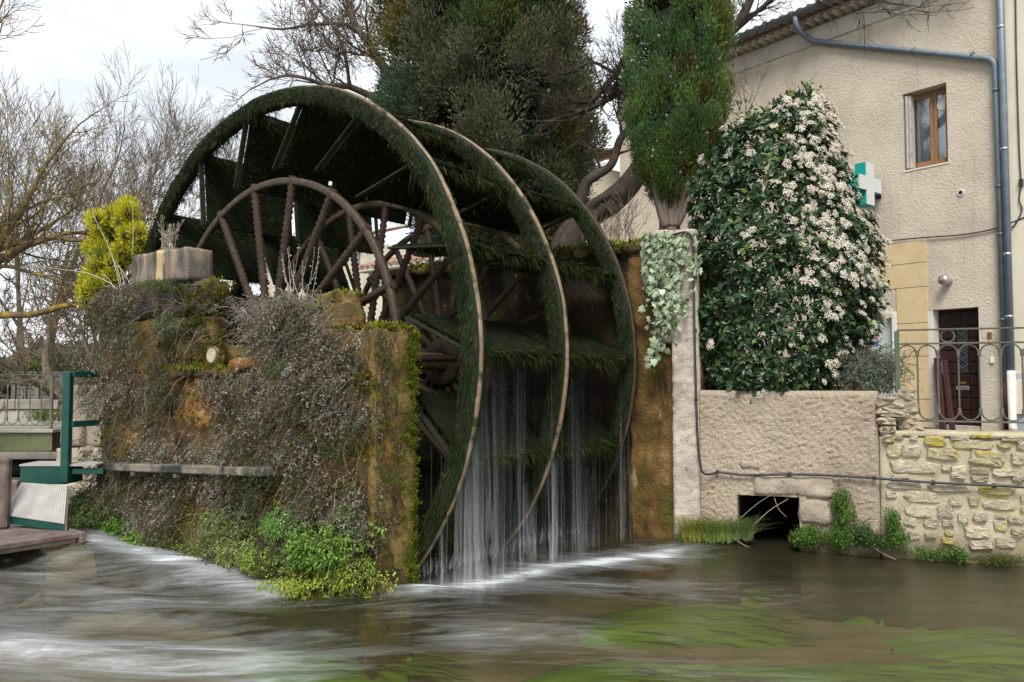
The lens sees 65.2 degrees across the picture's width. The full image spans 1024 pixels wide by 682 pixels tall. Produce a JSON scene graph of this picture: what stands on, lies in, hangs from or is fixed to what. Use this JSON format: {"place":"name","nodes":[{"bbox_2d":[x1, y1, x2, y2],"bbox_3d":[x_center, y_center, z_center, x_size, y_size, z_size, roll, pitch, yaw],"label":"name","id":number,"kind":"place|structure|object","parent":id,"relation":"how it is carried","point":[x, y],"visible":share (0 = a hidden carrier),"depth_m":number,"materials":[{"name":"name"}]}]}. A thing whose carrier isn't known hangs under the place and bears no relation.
{"place":"outdoors","nodes":[
{"label":"outdoors","id":0,"kind":"place"},
{"bbox_2d":[0,0,206,390],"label":"bare tree","id":1,"kind":"object","parent":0,"point":[19,244],"visible":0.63,"depth_m":12.63,"materials":[{"name":"brown plant"}]},
{"bbox_2d":[177,0,437,257],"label":"bare tree","id":2,"kind":"object","parent":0,"point":[353,25],"visible":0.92,"depth_m":15.84,"materials":[{"name":"brown plant"}]},
{"bbox_2d":[358,254,428,323],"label":"gabled house","id":3,"kind":"structure","parent":0,"point":[393,263],"depth_m":27.07,"materials":[{"name":"white paint"}]},
{"bbox_2d":[0,0,814,356],"label":"sky","id":4,"kind":"structure","parent":0,"point":[75,34],"materials":[{"name":"white"}]},
{"bbox_2d":[0,524,947,681],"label":"river bed","id":5,"kind":"object","parent":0,"point":[501,628],"depth_m":8.19,"materials":[{"name":"grey liquid"}]},
{"bbox_2d":[0,458,85,633],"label":"rusty platform","id":6,"kind":"structure","parent":5,"relation":"on","point":[18,539],"depth_m":8.52,"materials":[{"name":"wood"}]},
{"bbox_2d":[10,461,112,530],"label":"steel steps","id":7,"kind":"structure","parent":6,"relation":"on","point":[38,500],"depth_m":8.97,"materials":[{"name":"paint"}]},
{"bbox_2d":[51,377,102,533],"bbox_3d":[-7.318,2.106,14.307,1.500,3.124,1.434,0,-3,0],"label":"concrete abutment","id":8,"kind":"object","parent":5,"relation":"on","point":[77,432],"visible":0.22,"depth_m":13.85,"materials":[{"name":"grey concrete"}]},
{"bbox_2d":[12,459,55,476],"bbox_3d":[-12.040,2.392,15.003,7.921,0.351,0.340,0,-3,0],"label":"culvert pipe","id":9,"kind":"object","parent":8,"relation":"attached to","point":[16,468],"depth_m":14.89,"materials":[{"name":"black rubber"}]},
{"bbox_2d":[94,247,416,679],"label":"stone pier","id":10,"kind":"structure","parent":5,"relation":"on","point":[189,264],"depth_m":8.01,"materials":[{"name":"concrete"}]},
{"bbox_2d":[60,371,110,482],"bbox_3d":[-5.013,1.018,9.712,0.465,1.297,0.819,0,-3,0],"label":"green handrail","id":11,"kind":"object","parent":10,"relation":"attached to","point":[68,423],"visible":0.76,"depth_m":9.33,"materials":[{"name":"metal"}]},
{"bbox_2d":[43,205,133,290],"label":"dry stalks","id":12,"kind":"object","parent":10,"relation":"on","point":[113,261],"visible":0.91,"depth_m":10.04,"materials":[{"name":"beige plant"}]},
{"bbox_2d":[65,478,143,546],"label":"green plant","id":13,"kind":"object","parent":10,"relation":"attached to","point":[77,520],"visible":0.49,"depth_m":9.58,"materials":[{"name":"green plant"}]},
{"bbox_2d":[88,292,136,322],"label":"green plant","id":14,"kind":"object","parent":10,"relation":"on","point":[118,307],"visible":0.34,"depth_m":9.76,"materials":[{"name":"green plant"}]},
{"bbox_2d":[98,507,154,558],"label":"green plant","id":15,"kind":"object","parent":10,"relation":"attached to","point":[112,526],"visible":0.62,"depth_m":9.29,"materials":[{"name":"green plant"}]},
{"bbox_2d":[110,521,160,575],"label":"green plant","id":16,"kind":"object","parent":10,"relation":"attached to","point":[128,540],"visible":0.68,"depth_m":9.08,"materials":[{"name":"green plant"}]},
{"bbox_2d":[135,278,198,293],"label":"green plant","id":17,"kind":"object","parent":10,"relation":"on","point":[157,283],"visible":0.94,"depth_m":9.07,"materials":[{"name":"green plant"}]},
{"bbox_2d":[148,528,187,586],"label":"green plant","id":18,"kind":"object","parent":10,"relation":"attached to","point":[166,539],"visible":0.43,"depth_m":8.69,"materials":[{"name":"green plant"}]},
{"bbox_2d":[157,215,183,249],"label":"dry bush","id":19,"kind":"object","parent":10,"relation":"on","point":[169,238],"visible":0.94,"depth_m":9.40,"materials":[{"name":"grey plant"}]},
{"bbox_2d":[139,311,203,341],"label":"green plant","id":20,"kind":"object","parent":10,"relation":"attached to","point":[156,320],"visible":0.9,"depth_m":8.90,"materials":[{"name":"green plant"}]},
{"bbox_2d":[180,531,234,571],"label":"green plant","id":21,"kind":"object","parent":10,"relation":"attached to","point":[197,547],"visible":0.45,"depth_m":8.26,"materials":[{"name":"green plant"}]},
{"bbox_2d":[183,493,274,549],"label":"green plant","id":22,"kind":"object","parent":10,"relation":"attached to","point":[223,529],"visible":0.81,"depth_m":8.03,"materials":[{"name":"green plant"}]},
{"bbox_2d":[58,282,416,624],"bbox_3d":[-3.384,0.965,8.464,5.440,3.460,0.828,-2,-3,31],"label":"dry creeper","id":23,"kind":"object","parent":10,"relation":"hanging from","point":[261,413],"visible":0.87,"depth_m":7.95,"materials":[{"name":"plant"}]},
{"bbox_2d":[204,516,275,588],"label":"green plant","id":24,"kind":"object","parent":10,"relation":"attached to","point":[230,556],"visible":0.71,"depth_m":7.86,"materials":[{"name":"green plant"}]},
{"bbox_2d":[239,451,278,489],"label":"green plant","id":25,"kind":"object","parent":10,"relation":"attached to","point":[254,463],"visible":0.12,"depth_m":8.00,"materials":[{"name":"green plant"}]},
{"bbox_2d":[234,528,297,580],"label":"green plant","id":26,"kind":"object","parent":10,"relation":"attached to","point":[251,564],"visible":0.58,"depth_m":7.61,"materials":[{"name":"green plant"}]},
{"bbox_2d":[189,289,353,357],"bbox_3d":[-2.457,-0.138,8.031,2.721,0.820,0.636,-2,-3,37],"label":"dry heather","id":27,"kind":"object","parent":10,"relation":"on","point":[262,305],"visible":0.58,"depth_m":7.84,"materials":[{"name":"grey plant"}]},
{"bbox_2d":[263,348,306,382],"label":"green plant","id":28,"kind":"object","parent":10,"relation":"attached to","point":[281,367],"visible":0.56,"depth_m":7.77,"materials":[{"name":"green plant"}]},
{"bbox_2d":[252,495,322,545],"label":"green plant","id":29,"kind":"object","parent":10,"relation":"attached to","point":[273,529],"visible":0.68,"depth_m":7.54,"materials":[{"name":"green plant"}]},
{"bbox_2d":[265,246,319,301],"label":"seed stalks","id":30,"kind":"object","parent":10,"relation":"on","point":[293,283],"visible":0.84,"depth_m":8.12,"materials":[{"name":"grey plant"}]},
{"bbox_2d":[232,558,403,613],"bbox_3d":[-1.996,2.227,7.269,2.361,0.648,0.592,-2,-3,36],"label":"green plant","id":31,"kind":"object","parent":10,"relation":"attached to","point":[295,597],"visible":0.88,"depth_m":7.07,"materials":[{"name":"green plant"}]},
{"bbox_2d":[311,395,350,419],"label":"green plant","id":32,"kind":"object","parent":10,"relation":"attached to","point":[327,406],"visible":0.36,"depth_m":7.34,"materials":[{"name":"green plant"}]},
{"bbox_2d":[275,505,390,595],"bbox_3d":[-1.770,1.913,7.172,1.639,0.944,0.505,-2,-3,36],"label":"green plant","id":33,"kind":"object","parent":10,"relation":"attached to","point":[325,557],"visible":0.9,"depth_m":7.02,"materials":[{"name":"green plant"}]},
{"bbox_2d":[330,498,367,536],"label":"green plant","id":34,"kind":"object","parent":10,"relation":"attached to","point":[342,513],"visible":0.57,"depth_m":7.07,"materials":[{"name":"green plant"}]},
{"bbox_2d":[322,548,382,612],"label":"green plant","id":35,"kind":"object","parent":10,"relation":"attached to","point":[336,582],"visible":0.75,"depth_m":6.96,"materials":[{"name":"green plant"}]},
{"bbox_2d":[90,231,673,599],"bbox_3d":[-1.590,0.601,9.839,6.232,3.921,4.378,-2,-3,36],"label":"moss","id":36,"kind":"object","parent":10,"relation":"on","point":[393,325],"visible":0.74,"depth_m":7.71,"materials":[{"name":"green plant"}]},
{"bbox_2d":[140,84,638,612],"bbox_3d":[-1.950,0.263,10.084,6.375,6.388,4.113,-2,-3,35],"label":"water wheel","id":37,"kind":"object","parent":10,"relation":"on","point":[368,158],"visible":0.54,"depth_m":9.10,"materials":[{"name":"brown wood"}]},
{"bbox_2d":[380,242,708,603],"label":"channel wall","id":38,"kind":"structure","parent":5,"relation":"on","point":[639,495],"depth_m":10.05,"materials":[{"name":"stone"}]},
{"bbox_2d":[551,182,652,246],"bbox_3d":[1.148,-1.565,10.473,1.459,0.938,0.640,-2,-4,42],"label":"dry bush","id":39,"kind":"object","parent":38,"relation":"on","point":[625,226],"visible":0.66,"depth_m":10.25,"materials":[{"name":"brown plant"}]},
{"bbox_2d":[229,585,1023,681],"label":"water weed","id":40,"kind":"object","parent":5,"relation":"on","point":[969,664],"visible":0.65,"depth_m":7.38,"materials":[{"name":"green plant"}]},
{"bbox_2d":[652,229,707,605],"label":"rendered pillar","id":41,"kind":"structure","parent":5,"relation":"on","point":[686,479],"depth_m":9.32,"materials":[{"name":"paint"}]},
{"bbox_2d":[638,231,702,376],"bbox_3d":[1.766,-0.435,9.531,0.478,1.747,1.039,2,-3,-33],"label":"ivy","id":42,"kind":"object","parent":41,"relation":"attached to","point":[665,250],"visible":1,"depth_m":9.40,"materials":[{"name":"green plant"}]},
{"bbox_2d":[672,231,1023,488],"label":"river cable","id":43,"kind":"object","parent":41,"relation":"attached to","point":[994,485],"visible":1,"depth_m":9.06,"materials":[{"name":"black rubber"}]},
{"bbox_2d":[699,390,882,624],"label":"rendered river wall","id":44,"kind":"structure","parent":5,"relation":"on","point":[822,432],"depth_m":8.98,"materials":[{"name":"stone"}]},
{"bbox_2d":[661,46,895,403],"bbox_3d":[3.121,-1.335,9.786,2.856,4.601,2.172,0,-3,0],"label":"flowering shrub","id":45,"kind":"object","parent":44,"relation":"on","point":[857,321],"visible":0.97,"depth_m":9.16,"materials":[{"name":"green plant"}]},
{"bbox_2d":[825,483,858,552],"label":"green plant","id":46,"kind":"object","parent":44,"relation":"attached to","point":[840,504],"visible":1,"depth_m":8.65,"materials":[{"name":"green plant"}]},
{"bbox_2d":[850,518,894,552],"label":"green plant","id":47,"kind":"object","parent":44,"relation":"attached to","point":[863,539],"visible":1,"depth_m":8.53,"materials":[{"name":"green plant"}]},
{"bbox_2d":[822,338,924,396],"bbox_3d":[4.199,0.386,9.253,1.363,0.882,0.996,0,-3,0],"label":"grey shrub","id":48,"kind":"object","parent":44,"relation":"on","point":[874,371],"visible":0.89,"depth_m":9.04,"materials":[{"name":"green plant"}]},
{"bbox_2d":[879,429,1023,634],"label":"rubble stone wall","id":49,"kind":"structure","parent":5,"relation":"on","point":[978,520],"depth_m":8.38,"materials":[{"name":"beige stone"}]},
{"bbox_2d":[881,504,910,551],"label":"green plant","id":50,"kind":"object","parent":49,"relation":"attached to","point":[892,521],"visible":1,"depth_m":8.45,"materials":[{"name":"green plant"}]},
{"bbox_2d":[875,389,923,442],"bbox_3d":[4.279,1.016,8.857,0.493,0.977,0.701,-1,-3,21],"label":"rubble pile","id":51,"kind":"object","parent":49,"relation":"on","point":[901,406],"visible":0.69,"depth_m":8.64,"materials":[{"name":"stone"}]},
{"bbox_2d":[902,543,970,563],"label":"green plant","id":52,"kind":"object","parent":49,"relation":"attached to","point":[938,554],"visible":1,"depth_m":8.29,"materials":[{"name":"green plant"}]},
{"bbox_2d":[894,327,1023,423],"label":"iron railing","id":53,"kind":"object","parent":49,"relation":"on","point":[897,347],"visible":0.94,"depth_m":8.62,"materials":[{"name":"grey metal"}]},
{"bbox_2d":[969,552,1023,568],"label":"green plant","id":54,"kind":"object","parent":49,"relation":"attached to","point":[1004,559],"visible":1,"depth_m":8.11,"materials":[{"name":"green plant"}]},
{"bbox_2d":[0,477,1023,681],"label":"water","id":55,"kind":"structure","parent":0,"point":[97,588],"depth_m":7.00,"materials":[{"name":"white liquid"}]},
{"bbox_2d":[0,549,40,612],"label":"river rock","id":56,"kind":"object","parent":55,"relation":"in","point":[11,596],"visible":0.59,"depth_m":8.36,"materials":[{"name":"stone"}]},
{"bbox_2d":[3,550,57,581],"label":"water","id":57,"kind":"structure","parent":56,"relation":"on","point":[38,563],"depth_m":8.34,"materials":[{"name":"grey liquid"}]},
{"bbox_2d":[46,494,92,576],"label":"green plant","id":58,"kind":"object","parent":55,"relation":"in","point":[67,527],"visible":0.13,"depth_m":9.88,"materials":[{"name":"green plant"}]},
{"bbox_2d":[675,531,686,546],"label":"green plant","id":59,"kind":"object","parent":55,"relation":"in","point":[680,541],"visible":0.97,"depth_m":9.23,"materials":[{"name":"green plant"}]},
{"bbox_2d":[651,514,731,541],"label":"grass tuft","id":60,"kind":"object","parent":55,"relation":"on","point":[688,532],"visible":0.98,"depth_m":9.21,"materials":[{"name":"green plant"}]},
{"bbox_2d":[658,512,752,543],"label":"grass tuft","id":61,"kind":"object","parent":55,"relation":"on","point":[713,534],"visible":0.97,"depth_m":9.10,"materials":[{"name":"green plant"}]},
{"bbox_2d":[716,512,787,540],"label":"grass tuft","id":62,"kind":"object","parent":55,"relation":"on","point":[740,534],"visible":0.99,"depth_m":9.00,"materials":[{"name":"green plant"}]},
{"bbox_2d":[746,499,787,532],"bbox_3d":[2.851,1.956,8.937,0.455,0.411,0.011,-1,-3,21],"label":"dead stick","id":63,"kind":"object","parent":62,"relation":"on","point":[768,511],"visible":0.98,"depth_m":8.94,"materials":[{"name":"brown wood"}]},
{"bbox_2d":[787,521,827,550],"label":"green plant","id":64,"kind":"object","parent":55,"relation":"on","point":[807,538],"visible":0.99,"depth_m":8.76,"materials":[{"name":"green plant"}]},
{"bbox_2d":[435,147,619,260],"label":"tiled house","id":65,"kind":"structure","parent":0,"point":[606,181],"depth_m":20.65,"materials":[{"name":"white paint"}]},
{"label":"ground","id":66,"kind":"structure","parent":0,"visible":0},
{"bbox_2d":[0,422,60,451],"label":"footbridge","id":67,"kind":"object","parent":66,"relation":"on","point":[29,439],"visible":0.49,"depth_m":13.91,"materials":[{"name":"stone"}]},
{"bbox_2d":[0,374,61,428],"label":"bridge railing","id":68,"kind":"object","parent":67,"relation":"on","point":[51,380],"visible":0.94,"depth_m":14.04,"materials":[{"name":"metal"}]},
{"bbox_2d":[17,408,61,422],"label":"weed","id":69,"kind":"object","parent":67,"relation":"on","point":[44,419],"visible":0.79,"depth_m":15.73,"materials":[{"name":"green plant"}]},
{"bbox_2d":[0,399,61,479],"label":"wall","id":70,"kind":"structure","parent":66,"relation":"on","point":[13,408],"depth_m":16.91,"materials":[{"name":"stone"}]},
{"bbox_2d":[0,340,68,398],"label":"bush","id":71,"kind":"object","parent":66,"relation":"on","point":[33,367],"visible":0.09,"depth_m":29.57,"materials":[{"name":"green plant"}]},
{"bbox_2d":[11,371,69,398],"bbox_3d":[-11.547,1.383,19.947,1.835,1.251,0.100,0,-3,0],"label":"plank fence","id":72,"kind":"object","parent":66,"relation":"on","point":[35,393],"visible":0.29,"depth_m":19.96,"materials":[{"name":"grey wood"}]},
{"bbox_2d":[9,330,84,396],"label":"bush","id":73,"kind":"object","parent":66,"relation":"on","point":[71,353],"visible":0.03,"depth_m":33.27,"materials":[{"name":"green plant"}]},
{"bbox_2d":[3,335,95,369],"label":"woods","id":74,"kind":"object","parent":66,"relation":"on","point":[64,349],"depth_m":107.95,"materials":[{"name":"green plant"}]},
{"bbox_2d":[0,64,121,269],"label":"bare tree","id":75,"kind":"object","parent":66,"relation":"on","point":[29,154],"visible":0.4,"depth_m":21.14,"materials":[{"name":"brown plant"}]},
{"bbox_2d":[0,77,126,356],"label":"bare tree","id":76,"kind":"object","parent":66,"relation":"on","point":[16,322],"visible":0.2,"depth_m":33.25,"materials":[{"name":"brown plant"}]},
{"bbox_2d":[37,345,95,377],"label":"bush","id":77,"kind":"object","parent":66,"relation":"on","point":[71,366],"visible":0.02,"depth_m":25.85,"materials":[{"name":"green plant"}]},
{"bbox_2d":[0,121,183,280],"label":"bare tree","id":78,"kind":"object","parent":66,"relation":"on","point":[89,180],"visible":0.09,"depth_m":30.52,"materials":[{"name":"brown plant"}]},
{"bbox_2d":[72,192,148,309],"bbox_3d":[-5.844,-0.918,11.673,1.398,2.618,0.977,0,-3,0],"label":"yellow conifer","id":79,"kind":"object","parent":66,"relation":"on","point":[115,223],"visible":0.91,"depth_m":11.46,"materials":[{"name":"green plant"}]},
{"bbox_2d":[20,42,238,370],"bbox_3d":[-11.997,-3.363,24.698,7.067,11.211,3.958,-1,-3,16],"label":"bare tree","id":80,"kind":"object","parent":66,"relation":"on","point":[149,173],"visible":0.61,"depth_m":24.48,"materials":[{"name":"brown plant"}]},
{"bbox_2d":[0,184,270,421],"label":"bare tree","id":81,"kind":"object","parent":66,"relation":"on","point":[45,363],"visible":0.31,"depth_m":17.27,"materials":[{"name":"brown plant"}]},
{"bbox_2d":[52,81,294,351],"bbox_3d":[-12.695,-3.599,29.620,9.824,12.137,5.591,-1,-3,13],"label":"bare tree","id":82,"kind":"object","parent":66,"relation":"on","point":[142,161],"visible":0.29,"depth_m":29.04,"materials":[{"name":"brown plant"}]},
{"bbox_2d":[265,223,428,321],"bbox_3d":[-6.679,-1.075,35.841,8.390,7.585,6.426,-3,-4,44],"label":"cream villa","id":83,"kind":"object","parent":66,"relation":"on","point":[364,258],"visible":0.06,"depth_m":31.84,"materials":[{"name":"white paint"}]},
{"bbox_2d":[708,257,728,389],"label":"garden terrace","id":84,"kind":"structure","parent":66,"relation":"on","point":[711,272],"depth_m":9.74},
{"bbox_2d":[363,0,612,260],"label":"thuja tree","id":85,"kind":"object","parent":84,"relation":"on","point":[467,69],"visible":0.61,"depth_m":13.15,"materials":[{"name":"green plant"}]},
{"bbox_2d":[619,0,741,229],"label":"cypress tree","id":86,"kind":"object","parent":84,"relation":"on","point":[679,98],"visible":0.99,"depth_m":10.65,"materials":[{"name":"green plant"}]},
{"bbox_2d":[517,0,974,249],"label":"bare tree","id":87,"kind":"object","parent":84,"relation":"on","point":[624,183],"visible":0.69,"depth_m":12.74,"materials":[{"name":"brown plant"}]},
{"bbox_2d":[606,0,1008,430],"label":"stucco house","id":88,"kind":"structure","parent":66,"relation":"on","point":[919,115],"depth_m":14.07,"materials":[{"name":"beige paint"}]},
{"bbox_2d":[847,162,881,236],"bbox_3d":[6.361,-2.283,14.345,0.883,1.783,0.230,2,-3,-37],"label":"pharmacy cross","id":89,"kind":"object","parent":88,"relation":"attached to","point":[869,188],"visible":0.84,"depth_m":14.23,"materials":[{"name":"plastic"}]},
{"bbox_2d":[823,217,1023,252],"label":"wall cable","id":90,"kind":"object","parent":88,"relation":"attached to","point":[950,235],"depth_m":13.59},
{"bbox_2d":[912,87,947,167],"bbox_3d":[7.433,-3.735,14.167,0.140,1.380,0.751,2,-3,-37],"label":"window","id":91,"kind":"structure","parent":88,"relation":"in","point":[930,123],"depth_m":14.13,"materials":[{"name":"brown wood"}]},
{"bbox_2d":[938,275,952,284],"bbox_3d":[7.354,-1.029,13.558,0.209,0.170,0.170,2,-3,-29],"label":"porch lamp","id":92,"kind":"object","parent":88,"relation":"attached to","point":[944,280],"visible":1,"depth_m":13.50,"materials":[{"name":"metal"}]},
{"bbox_2d":[938,308,981,425],"bbox_3d":[7.641,0.440,13.601,0.139,1.966,0.734,2,-3,-37],"label":"door","id":93,"kind":"structure","parent":88,"relation":"in","point":[959,318],"depth_m":13.58,"materials":[{"name":"brown wood"}]},
{"bbox_2d":[996,0,1023,430],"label":"cream house","id":94,"kind":"structure","parent":66,"relation":"on","point":[1013,241],"depth_m":12.78,"materials":[{"name":"paint"}]},
{"bbox_2d":[1011,0,1023,227],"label":"service cable","id":95,"kind":"object","parent":94,"relation":"attached to","point":[1021,182],"visible":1,"depth_m":12.77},
{"label":"street","id":96,"kind":"structure","parent":0,"visible":0},
{"bbox_2d":[933,358,946,429],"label":"leaning beam","id":97,"kind":"structure","parent":96,"relation":"on","point":[942,425],"depth_m":13.47,"materials":[{"name":"brown wood"}]},
{"bbox_2d":[942,360,955,429],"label":"leaning beam","id":98,"kind":"structure","parent":96,"relation":"on","point":[948,394],"depth_m":13.37,"materials":[{"name":"brown wood"}]}
]}

